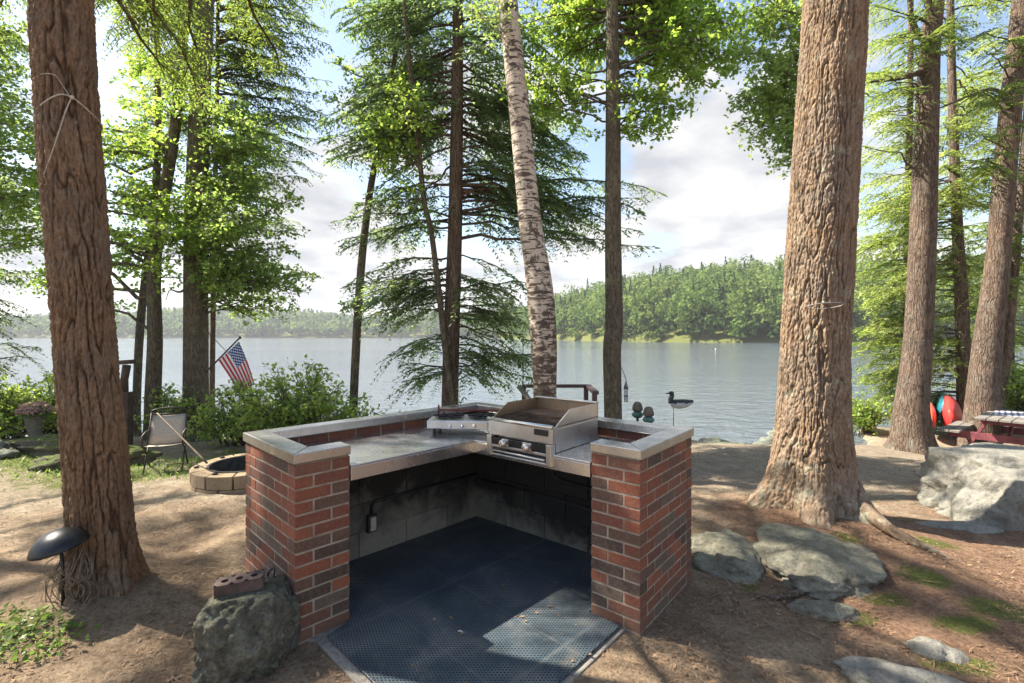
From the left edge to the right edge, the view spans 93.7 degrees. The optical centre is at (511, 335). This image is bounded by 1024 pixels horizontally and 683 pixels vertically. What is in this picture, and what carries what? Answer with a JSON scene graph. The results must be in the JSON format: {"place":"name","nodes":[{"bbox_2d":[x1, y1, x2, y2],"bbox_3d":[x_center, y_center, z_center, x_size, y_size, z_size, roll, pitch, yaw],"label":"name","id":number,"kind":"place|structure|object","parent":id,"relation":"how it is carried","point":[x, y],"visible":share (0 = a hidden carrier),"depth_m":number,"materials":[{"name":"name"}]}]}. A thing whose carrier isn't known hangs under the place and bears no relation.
{"place":"outdoors","nodes":[
{"label":"outdoors","id":0,"kind":"place"},
{"bbox_2d":[0,314,1023,682],"bbox_3d":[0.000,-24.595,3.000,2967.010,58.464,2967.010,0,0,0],"label":"ground","id":1,"kind":"structure","parent":0,"point":[970,596],"depth_m":2.98,"materials":[{"name":"brown soil"}]},
{"bbox_2d":[0,439,20,458],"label":"mossy stone","id":2,"kind":"object","parent":1,"relation":"on","point":[7,449],"visible":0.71,"depth_m":6.78,"materials":[{"name":"grey stone"}]},
{"bbox_2d":[0,2,43,263],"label":"maple tree","id":3,"kind":"object","parent":1,"relation":"on","point":[6,169],"visible":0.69,"depth_m":8.93,"materials":[{"name":"green plant"}]},
{"bbox_2d":[0,0,47,384],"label":"hemlock tree","id":4,"kind":"object","parent":1,"relation":"on","point":[5,276],"visible":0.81,"depth_m":8.15,"materials":[{"name":"green plant"}]},
{"bbox_2d":[0,361,55,438],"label":"shrub","id":5,"kind":"object","parent":1,"relation":"on","point":[8,400],"visible":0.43,"depth_m":8.22,"materials":[{"name":"green plant"}]},
{"bbox_2d":[0,398,57,438],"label":"shrub","id":6,"kind":"object","parent":1,"relation":"on","point":[14,426],"visible":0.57,"depth_m":7.90,"materials":[{"name":"green plant"}]},
{"bbox_2d":[3,368,57,433],"bbox_3d":[-8.426,1.230,8.752,1.519,1.306,1.600,0,0,-35],"label":"shrub","id":7,"kind":"object","parent":1,"relation":"on","point":[49,389],"visible":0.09,"depth_m":8.73,"materials":[{"name":"green plant"}]},
{"bbox_2d":[6,434,59,457],"bbox_3d":[-6.922,1.693,7.205,1.773,0.429,0.684,0,0,0],"label":"mossy stone","id":8,"kind":"object","parent":1,"relation":"on","point":[45,445],"visible":0.29,"depth_m":6.94,"materials":[{"name":"stone"}]},
{"bbox_2d":[13,400,54,436],"bbox_3d":[-7.806,1.370,7.848,0.517,0.649,0.489,0,0,0],"label":"flower urn","id":9,"kind":"object","parent":1,"relation":"on","point":[26,413],"visible":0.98,"depth_m":7.77,"materials":[{"name":"stone"}]},
{"bbox_2d":[0,601,100,664],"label":"ground cover","id":10,"kind":"object","parent":1,"relation":"on","point":[59,643],"visible":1,"depth_m":2.55,"materials":[{"name":"green plant"}]},
{"bbox_2d":[26,526,90,605],"bbox_3d":[-2.601,1.377,2.759,0.270,0.536,0.272,0,0,0],"label":"path lamp","id":11,"kind":"object","parent":1,"relation":"on","point":[59,541],"visible":0.99,"depth_m":2.70,"materials":[{"name":"metal"}]},
{"bbox_2d":[41,546,98,605],"bbox_3d":[-2.559,1.383,2.790,0.341,0.348,0.122,0,0,0],"label":"root tangle","id":12,"kind":"object","parent":1,"relation":"on","point":[68,577],"visible":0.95,"depth_m":2.76,"materials":[{"name":"brown wood"}]},
{"bbox_2d":[27,445,162,470],"bbox_3d":[-5.786,1.752,6.716,1.478,0.400,0.551,0,0,-23],"label":"mossy stone","id":13,"kind":"object","parent":1,"relation":"on","point":[137,454],"visible":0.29,"depth_m":6.72,"materials":[{"name":"stone"}]},
{"bbox_2d":[0,1,212,440],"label":"maple tree","id":14,"kind":"object","parent":1,"relation":"on","point":[160,216],"visible":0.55,"depth_m":8.90,"materials":[{"name":"green plant"}]},
{"bbox_2d":[0,449,245,487],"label":"grass","id":15,"kind":"structure","parent":1,"relation":"on","point":[166,467],"depth_m":6.41,"materials":[{"name":"green plant"}]},
{"bbox_2d":[119,360,135,444],"bbox_3d":[-6.770,1.166,8.151,0.951,1.544,0.173,0,0,23],"label":"stair post","id":16,"kind":"object","parent":1,"relation":"on","point":[127,394],"visible":0.34,"depth_m":7.97,"materials":[{"name":"brown wood"}]},
{"bbox_2d":[104,0,175,435],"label":"maple tree","id":17,"kind":"object","parent":1,"relation":"on","point":[138,349],"visible":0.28,"depth_m":9.26,"materials":[{"name":"green plant"}]},
{"bbox_2d":[141,407,187,475],"bbox_3d":[-4.723,1.413,6.556,0.469,0.830,0.498,0,0,-26],"label":"folding chair","id":18,"kind":"object","parent":1,"relation":"on","point":[160,431],"visible":0.98,"depth_m":6.65,"materials":[{"name":"beige fabric"}]},
{"bbox_2d":[0,0,330,606],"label":"hemlock tree","id":19,"kind":"object","parent":1,"relation":"on","point":[97,503],"visible":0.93,"depth_m":2.91,"materials":[{"name":"brown plant"}]},
{"bbox_2d":[32,73,102,174],"bbox_3d":[-2.779,-1.258,3.005,0.324,0.605,0.327,0,0,0],"label":"rope","id":20,"kind":"object","parent":19,"relation":"attached to","point":[72,97],"visible":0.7,"depth_m":2.87,"materials":[{"name":"fabric"}]},
{"bbox_2d":[133,382,201,441],"bbox_3d":[-6.358,1.413,8.995,1.380,1.226,1.031,0,0,8],"label":"shrub","id":21,"kind":"object","parent":1,"relation":"on","point":[166,401],"visible":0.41,"depth_m":8.82,"materials":[{"name":"green plant"}]},
{"bbox_2d":[97,0,334,407],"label":"hemlock tree","id":22,"kind":"object","parent":1,"relation":"on","point":[235,57],"visible":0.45,"depth_m":11.12,"materials":[{"name":"green plant"}]},
{"bbox_2d":[189,453,246,493],"bbox_3d":[-3.280,1.714,5.950,1.200,0.330,1.200,0,0,0],"label":"fire pit","id":23,"kind":"object","parent":1,"relation":"on","point":[223,475],"visible":0.45,"depth_m":5.46,"materials":[{"name":"beige stone"}]},
{"bbox_2d":[157,413,207,463],"bbox_3d":[-4.123,1.250,5.945,1.290,0.494,0.052,0,0,32],"label":"stick","id":24,"kind":"object","parent":23,"relation":"on","point":[182,438],"visible":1,"depth_m":5.86,"materials":[{"name":"brown wood"}]},
{"bbox_2d":[176,373,289,452],"bbox_3d":[-4.834,1.353,8.516,2.252,1.423,1.557,0,0,0],"label":"shrub","id":25,"kind":"object","parent":1,"relation":"on","point":[212,419],"visible":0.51,"depth_m":8.29,"materials":[{"name":"green plant"}]},
{"bbox_2d":[163,0,323,441],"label":"maple tree","id":26,"kind":"object","parent":1,"relation":"on","point":[221,273],"visible":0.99,"depth_m":8.76,"materials":[{"name":"green plant"}]},
{"bbox_2d":[205,330,252,388],"bbox_3d":[-5.255,0.460,8.864,1.084,1.155,0.204,0,0,10],"label":"flag","id":27,"kind":"object","parent":26,"relation":"attached to","point":[233,362],"visible":0.84,"depth_m":8.80,"materials":[{"name":"multicoloured fabric"}]},
{"bbox_2d":[191,574,300,682],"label":"boulder","id":28,"kind":"object","parent":1,"relation":"on","point":[246,637],"visible":0.81,"depth_m":2.29,"materials":[{"name":"stone"}]},
{"bbox_2d":[213,569,264,598],"bbox_3d":[-1.371,1.248,2.419,0.215,0.060,0.088,-2,3,-23],"label":"loose brick","id":29,"kind":"object","parent":28,"relation":"on","point":[239,583],"visible":1,"depth_m":2.40,"materials":[{"name":"red brick"}]},
{"bbox_2d":[266,567,275,577],"bbox_3d":[-1.281,1.432,2.574,0.077,0.377,0.040,0,0,29],"label":"cable","id":30,"kind":"object","parent":28,"relation":"attached to","point":[273,569],"visible":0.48,"depth_m":2.58,"materials":[{"name":"black rubber"}]},
{"bbox_2d":[0,299,527,336],"bbox_3d":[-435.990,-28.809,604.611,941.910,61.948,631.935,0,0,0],"label":"forest","id":31,"kind":"object","parent":1,"relation":"on","point":[321,322],"visible":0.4,"depth_m":695.35,"materials":[{"name":"green plant"}]},
{"bbox_2d":[219,354,371,445],"bbox_3d":[-3.498,1.170,8.017,2.329,1.733,1.840,0,0,-34],"label":"shrub","id":32,"kind":"object","parent":1,"relation":"on","point":[287,404],"visible":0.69,"depth_m":7.82,"materials":[{"name":"green plant"}]},
{"bbox_2d":[306,398,388,423],"bbox_3d":[-2.517,1.519,7.766,1.700,1.049,1.335,0,0,0],"label":"shrub","id":33,"kind":"object","parent":1,"relation":"on","point":[341,416],"visible":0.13,"depth_m":7.73,"materials":[{"name":"green plant"}]},
{"bbox_2d":[314,1,408,416],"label":"maple tree","id":34,"kind":"object","parent":1,"relation":"on","point":[355,353],"visible":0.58,"depth_m":8.54,"materials":[{"name":"green plant"}]},
{"bbox_2d":[343,0,455,404],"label":"maple tree","id":35,"kind":"object","parent":1,"relation":"on","point":[383,164],"visible":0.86,"depth_m":7.71,"materials":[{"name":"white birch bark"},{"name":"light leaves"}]},
{"bbox_2d":[308,624,625,682],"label":"patio slab","id":36,"kind":"structure","parent":1,"relation":"on","point":[342,661],"depth_m":2.42,"materials":[{"name":"concrete"}]},
{"bbox_2d":[327,516,620,682],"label":"rubber mat","id":37,"kind":"object","parent":36,"relation":"on","point":[393,602],"visible":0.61,"depth_m":2.80,"materials":[{"name":"black rubber"}]},
{"bbox_2d":[407,533,608,682],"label":"fallen leaves","id":38,"kind":"object","parent":37,"relation":"on","point":[451,617],"visible":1,"depth_m":2.73,"materials":[{"name":"brown plant"}]},
{"bbox_2d":[243,402,693,647],"bbox_3d":[-0.274,1.149,3.117,2.176,1.068,2.058,0,0,40],"label":"brick counter","id":39,"kind":"object","parent":1,"relation":"on","point":[327,502],"visible":0.88,"depth_m":2.92,"materials":[{"name":"brick"}]},
{"bbox_2d":[427,405,499,432],"bbox_3d":[-0.351,0.644,3.703,0.560,0.175,0.335,0,0,3],"label":"camp stove","id":40,"kind":"object","parent":39,"relation":"on","point":[456,420],"visible":0.85,"depth_m":3.59,"materials":[{"name":"metal"}]},
{"bbox_2d":[487,396,598,466],"bbox_3d":[0.206,0.637,3.332,0.539,0.344,0.639,0,0,39],"label":"griddle","id":41,"kind":"object","parent":39,"relation":"on","point":[545,426],"visible":1,"depth_m":3.20,"materials":[{"name":"metal"}]},
{"bbox_2d":[312,0,667,413],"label":"hemlock tree","id":42,"kind":"object","parent":1,"relation":"on","point":[491,107],"visible":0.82,"depth_m":7.98,"materials":[{"name":"green plant"}]},
{"bbox_2d":[455,0,556,397],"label":"birch tree","id":43,"kind":"object","parent":1,"relation":"on","point":[541,311],"visible":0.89,"depth_m":6.27,"materials":[{"name":"white plant"}]},
{"bbox_2d":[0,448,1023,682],"bbox_3d":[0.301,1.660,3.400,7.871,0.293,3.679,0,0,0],"label":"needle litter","id":44,"kind":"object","parent":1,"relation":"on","point":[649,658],"visible":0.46,"depth_m":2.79,"materials":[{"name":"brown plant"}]},
{"bbox_2d":[517,338,598,400],"bbox_3d":[0.781,1.049,8.604,1.387,2.098,1.010,0,0,0],"label":"dock railing","id":45,"kind":"object","parent":1,"relation":"on","point":[591,389],"visible":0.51,"depth_m":8.95,"materials":[{"name":"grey wood"}]},
{"bbox_2d":[493,0,757,418],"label":"maple tree","id":46,"kind":"object","parent":1,"relation":"on","point":[659,33],"visible":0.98,"depth_m":6.94,"materials":[{"name":"green plant"}]},
{"bbox_2d":[621,367,627,401],"bbox_3d":[1.574,0.676,6.848,0.071,0.524,0.198,0,0,-40],"label":"wind chime","id":47,"kind":"object","parent":46,"relation":"hanging from","point":[625,392],"visible":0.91,"depth_m":6.79,"materials":[{"name":"grey metal"}]},
{"bbox_2d":[632,402,642,420],"bbox_3d":[1.987,1.492,7.600,0.180,0.906,0.177,0,0,0],"label":"dome ornament","id":48,"kind":"object","parent":1,"relation":"on","point":[637,409],"visible":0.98,"depth_m":7.54,"materials":[{"name":"teal ceramic"}]},
{"bbox_2d":[643,406,654,422],"bbox_3d":[2.104,1.514,7.400,0.180,0.854,0.177,0,0,0],"label":"dome ornament","id":49,"kind":"object","parent":1,"relation":"on","point":[648,412],"visible":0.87,"depth_m":7.34,"materials":[{"name":"teal ceramic"}]},
{"bbox_2d":[665,391,693,425],"bbox_3d":[2.895,1.512,8.300,0.496,1.121,0.155,0,0,0],"label":"loon ornament","id":50,"kind":"object","parent":1,"relation":"on","point":[678,403],"visible":1,"depth_m":8.26,"materials":[{"name":"black metal"}]},
{"bbox_2d":[696,437,728,443],"bbox_3d":[3.733,2.043,9.043,0.637,0.253,0.523,0,0,26],"label":"shore rock","id":51,"kind":"object","parent":1,"relation":"on","point":[713,440],"visible":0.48,"depth_m":9.00,"materials":[{"name":"stone"}]},
{"bbox_2d":[691,528,764,584],"bbox_3d":[1.603,1.671,3.602,0.628,0.275,0.973,0,0,10],"label":"ledge rock","id":52,"kind":"object","parent":1,"relation":"on","point":[730,555],"visible":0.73,"depth_m":3.42,"materials":[{"name":"stone"}]},
{"bbox_2d":[721,441,746,443],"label":"shore rock","id":53,"kind":"object","parent":1,"relation":"on","point":[733,442],"visible":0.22,"depth_m":8.88,"materials":[{"name":"stone"}]},
{"bbox_2d":[720,0,802,179],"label":"maple tree","id":54,"kind":"object","parent":1,"relation":"on","point":[772,101],"visible":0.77,"depth_m":7.46,"materials":[{"name":"green plant"}]},
{"bbox_2d":[753,441,772,444],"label":"shore rock","id":55,"kind":"object","parent":1,"relation":"on","point":[764,442],"visible":0.29,"depth_m":8.86,"materials":[{"name":"stone"}]},
{"bbox_2d":[757,435,772,441],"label":"shore rock","id":56,"kind":"object","parent":1,"relation":"on","point":[769,438],"visible":0.11,"depth_m":9.07,"materials":[{"name":"stone"}]},
{"bbox_2d":[766,428,773,434],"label":"shore rock","id":57,"kind":"object","parent":56,"relation":"on","point":[771,432],"visible":0.11,"depth_m":9.36,"materials":[{"name":"stone"}]},
{"bbox_2d":[514,248,1023,338],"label":"hill forest","id":58,"kind":"object","parent":1,"relation":"on","point":[749,295],"visible":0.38,"depth_m":196.04,"materials":[{"name":"green plant"}]},
{"bbox_2d":[753,588,806,600],"bbox_3d":[1.884,1.630,3.049,0.738,0.068,0.109,0,0,-7],"label":"bare root","id":59,"kind":"object","parent":1,"relation":"on","point":[795,593],"visible":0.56,"depth_m":2.99,"materials":[{"name":"brown plant"}]},
{"bbox_2d":[753,523,886,600],"bbox_3d":[2.173,1.675,3.435,0.904,0.418,1.180,0,0,28],"label":"ledge rock","id":60,"kind":"object","parent":1,"relation":"on","point":[813,563],"visible":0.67,"depth_m":3.23,"materials":[{"name":"stone"}]},
{"bbox_2d":[786,599,859,621],"bbox_3d":[1.850,1.649,2.871,0.420,0.118,0.189,0,0,12],"label":"flat rock","id":61,"kind":"object","parent":1,"relation":"on","point":[831,610],"visible":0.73,"depth_m":2.83,"materials":[{"name":"stone"}]},
{"bbox_2d":[747,0,957,561],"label":"hemlock tree","id":62,"kind":"object","parent":1,"relation":"on","point":[812,476],"visible":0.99,"depth_m":4.22,"materials":[{"name":"brown plant"}]},
{"bbox_2d":[805,301,843,308],"bbox_3d":[2.699,-0.266,4.155,0.285,0.067,0.124,0,0,32],"label":"wire hook","id":63,"kind":"object","parent":62,"relation":"attached to","point":[823,302],"visible":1,"depth_m":4.12,"materials":[{"name":"silver metal"}]},
{"bbox_2d":[852,388,892,434],"bbox_3d":[8.515,1.829,11.540,1.312,1.155,1.347,0,0,-35],"label":"shrub","id":64,"kind":"object","parent":1,"relation":"on","point":[867,417],"visible":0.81,"depth_m":11.32,"materials":[{"name":"green plant"}]},
{"bbox_2d":[833,656,963,682],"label":"flat rock","id":65,"kind":"object","parent":1,"relation":"on","point":[858,669],"visible":0.93,"depth_m":2.27,"materials":[{"name":"stone"}]},
{"bbox_2d":[851,0,966,403],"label":"hemlock tree","id":66,"kind":"object","parent":1,"relation":"on","point":[890,318],"visible":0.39,"depth_m":12.35,"materials":[{"name":"green plant"}]},
{"bbox_2d":[880,394,952,431],"bbox_3d":[9.940,1.922,11.584,1.490,1.138,1.412,0,0,-17],"label":"shrub","id":67,"kind":"object","parent":1,"relation":"on","point":[938,425],"visible":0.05,"depth_m":11.40,"materials":[{"name":"green plant"}]},
{"bbox_2d":[861,0,993,454],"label":"hemlock tree","id":68,"kind":"object","parent":1,"relation":"on","point":[911,428],"visible":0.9,"depth_m":9.12,"materials":[{"name":"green plant"}]},
{"bbox_2d":[930,403,935,428],"bbox_3d":[9.409,1.815,10.796,0.196,0.579,2.440,0,0,40],"label":"kayak","id":69,"kind":"object","parent":1,"relation":"on","point":[933,413],"visible":0.23,"depth_m":10.15,"materials":[{"name":"red plastic"}]},
{"bbox_2d":[903,636,970,663],"bbox_3d":[2.205,1.680,2.514,0.364,0.175,0.213,0,0,25],"label":"flat rock","id":70,"kind":"object","parent":1,"relation":"on","point":[930,648],"visible":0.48,"depth_m":2.46,"materials":[{"name":"stone"}]},
{"bbox_2d":[933,392,945,418],"bbox_3d":[10.317,1.656,11.572,0.289,0.649,2.640,0,0,40],"label":"kayak","id":71,"kind":"object","parent":1,"relation":"on","point":[939,403],"visible":0.45,"depth_m":10.93,"materials":[{"name":"teal plastic"}]},
{"bbox_2d":[857,0,1022,437],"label":"hemlock tree","id":72,"kind":"object","parent":1,"relation":"on","point":[956,257],"visible":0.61,"depth_m":10.98,"materials":[{"name":"green plant"}]},
{"bbox_2d":[941,395,962,425],"bbox_3d":[9.916,1.774,10.847,0.387,0.835,2.640,0,0,41],"label":"kayak","id":73,"kind":"object","parent":1,"relation":"on","point":[951,413],"visible":0.62,"depth_m":10.18,"materials":[{"name":"red plastic"}]},
{"bbox_2d":[915,520,1003,534],"bbox_3d":[3.952,1.722,4.234,0.695,0.156,0.305,0,0,5],"label":"flat rock","id":74,"kind":"object","parent":1,"relation":"on","point":[971,527],"visible":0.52,"depth_m":4.19,"materials":[{"name":"stone"}]},
{"bbox_2d":[915,442,1023,530],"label":"boulder","id":75,"kind":"object","parent":1,"relation":"on","point":[982,483],"visible":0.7,"depth_m":4.60,"materials":[{"name":"stone"}]},
{"bbox_2d":[933,0,1023,408],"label":"hemlock tree","id":76,"kind":"object","parent":1,"relation":"on","point":[1014,363],"visible":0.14,"depth_m":13.43,"materials":[{"name":"green plant"}]},
{"bbox_2d":[939,409,1023,444],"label":"picnic table","id":77,"kind":"object","parent":1,"relation":"on","point":[958,428],"visible":0.74,"depth_m":8.71,"materials":[{"name":"red wood"}]},
{"bbox_2d":[990,410,1023,417],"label":"tablecloth","id":78,"kind":"object","parent":77,"relation":"on","point":[1010,413],"visible":1,"depth_m":9.00,"materials":[{"name":"fabric"}]},
{"bbox_2d":[940,0,1023,446],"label":"hemlock tree","id":79,"kind":"object","parent":1,"relation":"on","point":[983,391],"visible":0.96,"depth_m":9.44,"materials":[{"name":"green plant"}]},
{"bbox_2d":[967,88,1023,434],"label":"hemlock tree","id":80,"kind":"object","parent":1,"relation":"on","point":[1010,323],"visible":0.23,"depth_m":10.55,"materials":[{"name":"brown plant"}]},
{"bbox_2d":[1003,367,1023,427],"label":"shrub","id":81,"kind":"object","parent":1,"relation":"on","point":[1018,397],"visible":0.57,"depth_m":10.71,"materials":[{"name":"green plant"}]},
{"bbox_2d":[0,338,1023,444],"bbox_3d":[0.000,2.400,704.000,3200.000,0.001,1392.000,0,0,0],"label":"lake water","id":82,"kind":"structure","parent":0,"point":[730,389],"depth_m":30.72,"materials":[{"name":"grey liquid"}]},
{"bbox_2d":[0,0,1023,316],"label":"sky","id":83,"kind":"structure","parent":0,"point":[721,202],"materials":[{"name":"white"}]}
]}

